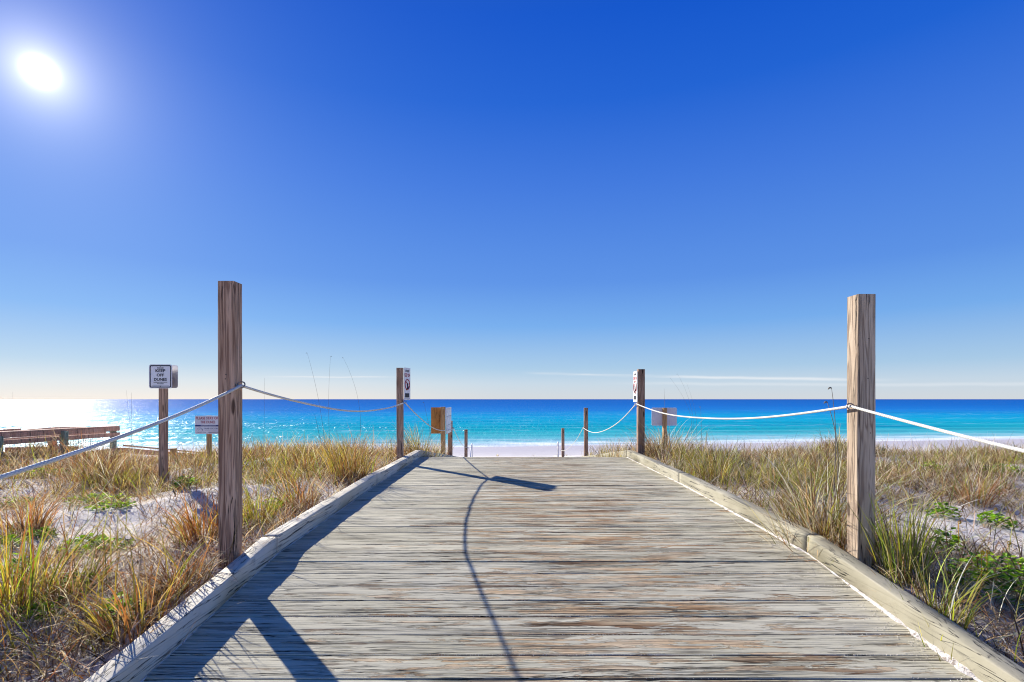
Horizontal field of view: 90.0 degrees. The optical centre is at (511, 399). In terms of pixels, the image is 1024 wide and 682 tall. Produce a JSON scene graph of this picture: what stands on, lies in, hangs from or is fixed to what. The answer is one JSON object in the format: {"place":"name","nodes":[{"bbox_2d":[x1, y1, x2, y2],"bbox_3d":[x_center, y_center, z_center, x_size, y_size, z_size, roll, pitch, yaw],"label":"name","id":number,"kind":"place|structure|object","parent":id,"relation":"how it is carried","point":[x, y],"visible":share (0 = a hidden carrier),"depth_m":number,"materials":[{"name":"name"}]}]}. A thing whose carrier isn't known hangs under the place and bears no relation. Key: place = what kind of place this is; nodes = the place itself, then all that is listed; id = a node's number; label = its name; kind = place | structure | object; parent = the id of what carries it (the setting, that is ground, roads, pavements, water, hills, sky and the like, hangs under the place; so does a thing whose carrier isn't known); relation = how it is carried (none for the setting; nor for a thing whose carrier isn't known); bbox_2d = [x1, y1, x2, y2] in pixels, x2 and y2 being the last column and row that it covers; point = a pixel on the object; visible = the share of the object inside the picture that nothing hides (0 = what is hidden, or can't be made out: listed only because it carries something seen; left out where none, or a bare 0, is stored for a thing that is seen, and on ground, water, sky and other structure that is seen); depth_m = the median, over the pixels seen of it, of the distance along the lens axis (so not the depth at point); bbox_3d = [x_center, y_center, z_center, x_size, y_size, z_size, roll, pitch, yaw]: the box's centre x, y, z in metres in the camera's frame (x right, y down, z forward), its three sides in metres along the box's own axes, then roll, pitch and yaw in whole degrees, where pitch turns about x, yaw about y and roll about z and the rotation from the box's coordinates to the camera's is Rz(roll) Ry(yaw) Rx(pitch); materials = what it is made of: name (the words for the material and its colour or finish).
{"place":"outdoors","nodes":[
{"label":"outdoors","id":0,"kind":"place"},
{"bbox_2d":[0,399,1023,450],"bbox_3d":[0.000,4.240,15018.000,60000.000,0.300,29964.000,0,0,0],"label":"sea","id":1,"kind":"structure","parent":0,"point":[509,422],"depth_m":105.53,"materials":[{"name":"liquid"}]},
{"bbox_2d":[0,420,1023,681],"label":"dune grass","id":2,"kind":"structure","parent":0,"point":[98,470],"depth_m":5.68,"materials":[{"name":"beige plant"}]},
{"bbox_2d":[0,439,1023,681],"bbox_3d":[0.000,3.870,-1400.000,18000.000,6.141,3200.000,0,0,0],"label":"sand","id":3,"kind":"structure","parent":0,"point":[536,451],"depth_m":3.92,"materials":[{"name":"white sand"}]},
{"bbox_2d":[0,529,26,547],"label":"leafy plant","id":4,"kind":"object","parent":3,"relation":"on","point":[13,536],"visible":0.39,"depth_m":3.36,"materials":[{"name":"green plant"}]},
{"bbox_2d":[0,496,35,507],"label":"leafy plant","id":5,"kind":"object","parent":3,"relation":"on","point":[8,502],"visible":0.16,"depth_m":4.93,"materials":[{"name":"green plant"}]},
{"bbox_2d":[0,553,39,578],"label":"leafy plant","id":6,"kind":"object","parent":3,"relation":"on","point":[14,561],"visible":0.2,"depth_m":2.73,"materials":[{"name":"green plant"}]},
{"bbox_2d":[0,487,65,537],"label":"grass clump","id":7,"kind":"object","parent":3,"relation":"on","point":[40,522],"visible":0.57,"depth_m":3.69,"materials":[{"name":"beige plant"}]},
{"bbox_2d":[19,526,57,541],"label":"leafy plant","id":8,"kind":"object","parent":3,"relation":"on","point":[39,531],"visible":0.5,"depth_m":3.55,"materials":[{"name":"green plant"}]},
{"bbox_2d":[16,594,68,622],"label":"leafy plant","id":9,"kind":"object","parent":3,"relation":"on","point":[45,604],"visible":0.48,"depth_m":2.32,"materials":[{"name":"green plant"}]},
{"bbox_2d":[26,465,68,477],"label":"leafy plant","id":10,"kind":"object","parent":3,"relation":"on","point":[46,472],"visible":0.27,"depth_m":6.55,"materials":[{"name":"green plant"}]},
{"bbox_2d":[0,486,108,623],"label":"grass clump","id":11,"kind":"object","parent":3,"relation":"on","point":[35,566],"visible":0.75,"depth_m":2.35,"materials":[{"name":"green plant"}]},
{"bbox_2d":[0,537,129,605],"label":"grass clump","id":12,"kind":"object","parent":3,"relation":"on","point":[69,585],"visible":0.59,"depth_m":2.56,"materials":[{"name":"green plant"}]},
{"bbox_2d":[54,570,96,590],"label":"leafy plant","id":13,"kind":"object","parent":3,"relation":"on","point":[65,579],"visible":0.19,"depth_m":2.63,"materials":[{"name":"green plant"}]},
{"bbox_2d":[56,533,133,555],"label":"leafy plant","id":14,"kind":"object","parent":3,"relation":"on","point":[90,535],"visible":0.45,"depth_m":3.36,"materials":[{"name":"green plant"}]},
{"bbox_2d":[66,490,130,503],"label":"leafy plant","id":15,"kind":"object","parent":3,"relation":"on","point":[100,496],"visible":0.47,"depth_m":4.74,"materials":[{"name":"green plant"}]},
{"bbox_2d":[65,451,135,476],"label":"grass clump","id":16,"kind":"object","parent":3,"relation":"on","point":[110,462],"visible":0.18,"depth_m":6.35,"materials":[{"name":"beige plant"}]},
{"bbox_2d":[0,426,204,459],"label":"boardwalk railing","id":17,"kind":"object","parent":3,"relation":"on","point":[7,436],"visible":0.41,"depth_m":9.45,"materials":[{"name":"brown wood"}]},
{"bbox_2d":[83,499,136,510],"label":"leafy plant","id":18,"kind":"object","parent":3,"relation":"on","point":[102,504],"visible":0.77,"depth_m":4.32,"materials":[{"name":"green plant"}]},
{"bbox_2d":[86,591,148,627],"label":"leafy plant","id":19,"kind":"object","parent":3,"relation":"on","point":[118,595],"visible":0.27,"depth_m":2.32,"materials":[{"name":"green plant"}]},
{"bbox_2d":[38,546,240,649],"bbox_3d":[-1.596,0.976,2.261,0.680,0.644,0.760,0,0,0],"label":"grass clump","id":20,"kind":"object","parent":3,"relation":"on","point":[124,616],"visible":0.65,"depth_m":2.22,"materials":[{"name":"green plant"}]},
{"bbox_2d":[149,364,177,482],"bbox_3d":[-3.988,0.448,5.858,0.266,1.685,0.102,0,0,0],"label":"dune sign","id":21,"kind":"object","parent":3,"relation":"on","point":[163,378],"visible":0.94,"depth_m":5.82,"materials":[{"name":"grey wood"}]},
{"bbox_2d":[146,466,185,491],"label":"grass clump","id":22,"kind":"object","parent":3,"relation":"on","point":[168,479],"visible":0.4,"depth_m":5.69,"materials":[{"name":"beige plant"}]},
{"bbox_2d":[103,534,240,599],"bbox_3d":[-1.688,0.865,2.613,0.650,0.388,0.650,0,0,0],"label":"grass clump","id":23,"kind":"object","parent":3,"relation":"on","point":[200,560],"visible":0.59,"depth_m":2.60,"materials":[{"name":"plant"}]},
{"bbox_2d":[170,448,176,456],"bbox_3d":[-6.046,1.315,9.000,0.272,0.900,0.077,0,0,0],"label":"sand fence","id":24,"kind":"object","parent":3,"relation":"on","point":[172,449],"visible":0.08,"depth_m":8.96,"materials":[{"name":"brown wood"}]},
{"bbox_2d":[173,471,197,487],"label":"leafy plant","id":25,"kind":"object","parent":3,"relation":"on","point":[187,481],"visible":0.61,"depth_m":5.18,"materials":[{"name":"green plant"}]},
{"bbox_2d":[195,415,217,457],"bbox_3d":[-4.816,0.780,8.136,0.408,1.039,0.069,0,0,0],"label":"dune sign","id":26,"kind":"object","parent":3,"relation":"on","point":[207,425],"visible":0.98,"depth_m":8.11,"materials":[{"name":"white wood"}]},
{"bbox_2d":[152,482,267,546],"bbox_3d":[-1.993,0.728,3.288,0.794,0.400,0.752,0,0,-31],"label":"grass clump","id":27,"kind":"object","parent":3,"relation":"on","point":[193,523],"visible":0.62,"depth_m":3.23,"materials":[{"name":"brown plant"}]},
{"bbox_2d":[218,281,245,568],"bbox_3d":[-1.550,0.288,2.865,0.146,1.879,0.092,0,0,0],"label":"rope post","id":28,"kind":"object","parent":3,"relation":"on","point":[229,408],"visible":0.83,"depth_m":2.82,"materials":[{"name":"brown wood"}]},
{"bbox_2d":[0,384,242,479],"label":"rope","id":29,"kind":"object","parent":28,"relation":"attached to","point":[48,461],"visible":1,"depth_m":1.89,"materials":[{"name":"beige fabric"}]},
{"bbox_2d":[242,474,296,528],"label":"grass clump","id":30,"kind":"object","parent":3,"relation":"on","point":[256,507],"visible":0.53,"depth_m":3.70,"materials":[{"name":"plant"}]},
{"bbox_2d":[262,498,283,509],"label":"leafy plant","id":31,"kind":"object","parent":3,"relation":"on","point":[272,505],"visible":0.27,"depth_m":4.18,"materials":[{"name":"green plant"}]},
{"bbox_2d":[253,456,345,510],"bbox_3d":[-1.726,0.721,4.263,0.854,0.531,0.880,0,0,0],"label":"grass clump","id":32,"kind":"object","parent":3,"relation":"on","point":[301,494],"visible":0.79,"depth_m":4.25,"materials":[{"name":"beige plant"}]},
{"bbox_2d":[279,439,327,470],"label":"grass clump","id":33,"kind":"object","parent":3,"relation":"on","point":[298,460],"visible":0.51,"depth_m":6.16,"materials":[{"name":"beige plant"}]},
{"bbox_2d":[299,429,387,482],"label":"grass clump","id":34,"kind":"object","parent":3,"relation":"on","point":[350,465],"visible":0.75,"depth_m":5.54,"materials":[{"name":"beige plant"}]},
{"bbox_2d":[396,368,404,459],"bbox_3d":[-1.552,0.388,7.215,0.140,1.655,0.086,0,0,0],"label":"rope post","id":35,"kind":"object","parent":3,"relation":"on","point":[400,410],"visible":0.82,"depth_m":7.17,"materials":[{"name":"brown wood"}]},
{"bbox_2d":[242,385,404,411],"bbox_3d":[-1.503,0.024,5.014,0.024,0.213,4.354,0,0,0],"label":"rope","id":36,"kind":"object","parent":35,"relation":"attached to","point":[267,393],"visible":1,"depth_m":3.77,"materials":[{"name":"beige fabric"}]},
{"bbox_2d":[404,367,409,399],"bbox_3d":[-1.500,-0.219,7.345,0.024,0.462,0.200,0,0,14],"label":"warning sign","id":37,"kind":"object","parent":35,"relation":"attached to","point":[406,383],"visible":1,"depth_m":7.32,"materials":[{"name":"white metal"}]},
{"bbox_2d":[405,402,452,430],"bbox_3d":[-1.483,0.385,9.969,0.023,0.699,5.562,0,0,0],"label":"rope","id":38,"kind":"object","parent":35,"relation":"attached to","point":[425,422],"visible":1,"depth_m":8.79,"materials":[{"name":"beige fabric"}]},
{"bbox_2d":[389,421,454,456],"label":"grass clump","id":39,"kind":"object","parent":3,"relation":"on","point":[415,444],"visible":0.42,"depth_m":8.57,"materials":[{"name":"beige plant"}]},
{"bbox_2d":[431,407,452,455],"bbox_3d":[-1.551,1.082,12.191,0.334,1.816,1.281,0,0,11],"label":"notice post","id":40,"kind":"object","parent":3,"relation":"on","point":[440,418],"visible":0.67,"depth_m":11.60,"materials":[{"name":"brown wood"}]},
{"bbox_2d":[464,429,467,456],"bbox_3d":[-1.574,1.873,17.800,0.161,1.635,0.106,0,0,0],"label":"rope post","id":41,"kind":"object","parent":3,"relation":"on","point":[466,442],"visible":0.68,"depth_m":17.75,"materials":[{"name":"brown wood"}]},
{"bbox_2d":[84,450,1023,681],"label":"boardwalk","id":42,"kind":"structure","parent":3,"relation":"on","point":[757,627],"depth_m":2.58,"materials":[{"name":"grey wood"}]},
{"bbox_2d":[557,442,558,456],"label":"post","id":43,"kind":"object","parent":42,"relation":"attached to","point":[557,449],"visible":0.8,"depth_m":19.93,"materials":[{"name":"white"}]},
{"bbox_2d":[140,457,982,681],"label":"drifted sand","id":44,"kind":"structure","parent":42,"relation":"on","point":[960,667],"depth_m":2.54,"materials":[{"name":"beige sand"}]},
{"bbox_2d":[561,428,564,456],"bbox_3d":[1.924,2.000,19.600,0.166,1.780,0.112,0,0,0],"label":"rope post","id":45,"kind":"object","parent":3,"relation":"on","point":[562,444],"visible":0.66,"depth_m":19.55,"materials":[{"name":"brown wood"}]},
{"bbox_2d":[584,408,587,455],"bbox_3d":[1.944,1.110,13.650,0.156,1.760,0.102,0,0,0],"label":"rope post","id":46,"kind":"object","parent":3,"relation":"on","point":[585,431],"visible":0.81,"depth_m":13.60,"materials":[{"name":"brown wood"}]},
{"bbox_2d":[586,432,636,457],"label":"grass clump","id":47,"kind":"object","parent":3,"relation":"on","point":[618,454],"visible":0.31,"depth_m":8.27,"materials":[{"name":"beige plant"}]},
{"bbox_2d":[634,369,644,454],"bbox_3d":[1.946,0.368,7.840,0.157,1.650,0.104,0,0,0],"label":"rope post","id":48,"kind":"object","parent":3,"relation":"on","point":[641,401],"visible":0.83,"depth_m":7.79,"materials":[{"name":"brown wood"}]},
{"bbox_2d":[584,404,635,432],"bbox_3d":[1.892,0.430,10.714,0.023,0.735,5.813,0,0,0],"label":"rope","id":49,"kind":"object","parent":48,"relation":"attached to","point":[615,424],"visible":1,"depth_m":9.34,"materials":[{"name":"beige fabric"}]},
{"bbox_2d":[633,371,637,401],"bbox_3d":[1.906,-0.194,7.930,0.024,0.475,0.260,0,0,0],"label":"warning sign","id":50,"kind":"object","parent":48,"relation":"attached to","point":[635,386],"visible":1,"depth_m":7.91,"materials":[{"name":"white metal"}]},
{"bbox_2d":[652,408,676,445],"bbox_3d":[2.585,0.714,8.663,0.428,1.142,0.071,0,0,0],"label":"sea facing sign","id":51,"kind":"object","parent":3,"relation":"on","point":[666,420],"visible":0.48,"depth_m":8.69,"materials":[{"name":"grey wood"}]},
{"bbox_2d":[626,419,715,458],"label":"grass clump","id":52,"kind":"object","parent":3,"relation":"on","point":[657,445],"visible":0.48,"depth_m":7.78,"materials":[{"name":"beige plant"}]},
{"bbox_2d":[674,441,752,482],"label":"grass clump","id":53,"kind":"object","parent":3,"relation":"on","point":[702,473],"visible":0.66,"depth_m":5.55,"materials":[{"name":"beige plant"}]},
{"bbox_2d":[735,450,803,489],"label":"grass clump","id":54,"kind":"object","parent":3,"relation":"on","point":[767,476],"visible":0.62,"depth_m":4.98,"materials":[{"name":"beige plant"}]},
{"bbox_2d":[824,401,838,491],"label":"tall stalk","id":55,"kind":"object","parent":3,"relation":"on","point":[837,446],"visible":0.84,"depth_m":4.04,"materials":[{"name":"brown plant"}]},
{"bbox_2d":[828,387,835,512],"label":"tall stalk","id":56,"kind":"object","parent":3,"relation":"on","point":[835,440],"visible":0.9,"depth_m":3.96,"materials":[{"name":"brown plant"}]},
{"bbox_2d":[724,433,948,573],"bbox_3d":[2.047,0.782,3.340,1.443,1.115,1.536,0,0,0],"label":"grass clump","id":57,"kind":"object","parent":3,"relation":"on","point":[841,524],"visible":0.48,"depth_m":3.30,"materials":[{"name":"beige plant"}]},
{"bbox_2d":[846,294,875,569],"bbox_3d":[1.945,0.342,2.890,0.154,1.851,0.101,0,0,0],"label":"rope post","id":58,"kind":"object","parent":3,"relation":"on","point":[861,358],"visible":0.77,"depth_m":2.84,"materials":[{"name":"brown wood"}]},
{"bbox_2d":[636,403,849,419],"bbox_3d":[1.893,0.115,5.335,0.023,0.166,4.950,0,0,0],"label":"rope","id":59,"kind":"object","parent":58,"relation":"attached to","point":[816,411],"visible":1,"depth_m":3.80,"materials":[{"name":"beige fabric"}]},
{"bbox_2d":[850,405,1023,452],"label":"rope","id":60,"kind":"object","parent":58,"relation":"attached to","point":[950,432],"visible":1,"depth_m":2.23,"materials":[{"name":"beige fabric"}]},
{"bbox_2d":[838,477,990,588],"bbox_3d":[2.098,0.707,2.769,0.608,0.580,0.643,0,0,28],"label":"grass clump","id":61,"kind":"object","parent":3,"relation":"on","point":[913,541],"visible":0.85,"depth_m":2.71,"materials":[{"name":"green plant"}]},
{"bbox_2d":[918,461,952,472],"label":"leafy plant","id":62,"kind":"object","parent":3,"relation":"on","point":[932,464],"visible":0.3,"depth_m":6.47,"materials":[{"name":"green plant"}]},
{"bbox_2d":[870,542,1006,645],"bbox_3d":[1.914,0.977,2.327,0.474,0.591,0.667,0,0,30],"label":"grass clump","id":63,"kind":"object","parent":3,"relation":"on","point":[953,617],"visible":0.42,"depth_m":2.36,"materials":[{"name":"green plant"}]},
{"bbox_2d":[924,501,961,517],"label":"leafy plant","id":64,"kind":"object","parent":3,"relation":"on","point":[944,509],"visible":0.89,"depth_m":3.84,"materials":[{"name":"green plant"}]},
{"bbox_2d":[928,520,965,554],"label":"leafy plant","id":65,"kind":"object","parent":3,"relation":"on","point":[956,538],"visible":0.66,"depth_m":3.09,"materials":[{"name":"green plant"}]},
{"bbox_2d":[900,614,1017,664],"bbox_3d":[1.826,1.103,2.127,0.442,0.372,0.412,0,0,0],"label":"grass clump","id":66,"kind":"object","parent":3,"relation":"on","point":[953,643],"visible":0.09,"depth_m":2.14,"materials":[{"name":"green plant"}]},
{"bbox_2d":[927,464,1013,507],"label":"grass clump","id":67,"kind":"object","parent":3,"relation":"on","point":[959,490],"visible":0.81,"depth_m":4.36,"materials":[{"name":"beige plant"}]},
{"bbox_2d":[944,541,1023,607],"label":"leafy plant","id":68,"kind":"object","parent":3,"relation":"on","point":[988,558],"visible":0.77,"depth_m":2.64,"materials":[{"name":"green plant"}]},
{"bbox_2d":[977,508,1018,528],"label":"leafy plant","id":69,"kind":"object","parent":3,"relation":"on","point":[993,517],"visible":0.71,"depth_m":3.63,"materials":[{"name":"green plant"}]},
{"bbox_2d":[979,460,1023,474],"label":"leafy plant","id":70,"kind":"object","parent":3,"relation":"on","point":[1006,468],"visible":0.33,"depth_m":6.23,"materials":[{"name":"green plant"}]},
{"bbox_2d":[0,0,1023,398],"label":"sky","id":71,"kind":"structure","parent":0,"point":[481,199],"materials":[{"name":"blue"}]},
{"bbox_2d":[409,437,628,455],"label":"slope grass","id":72,"kind":"structure","parent":0,"point":[583,443],"depth_m":12.14,"materials":[{"name":"beige plant"}]}
]}

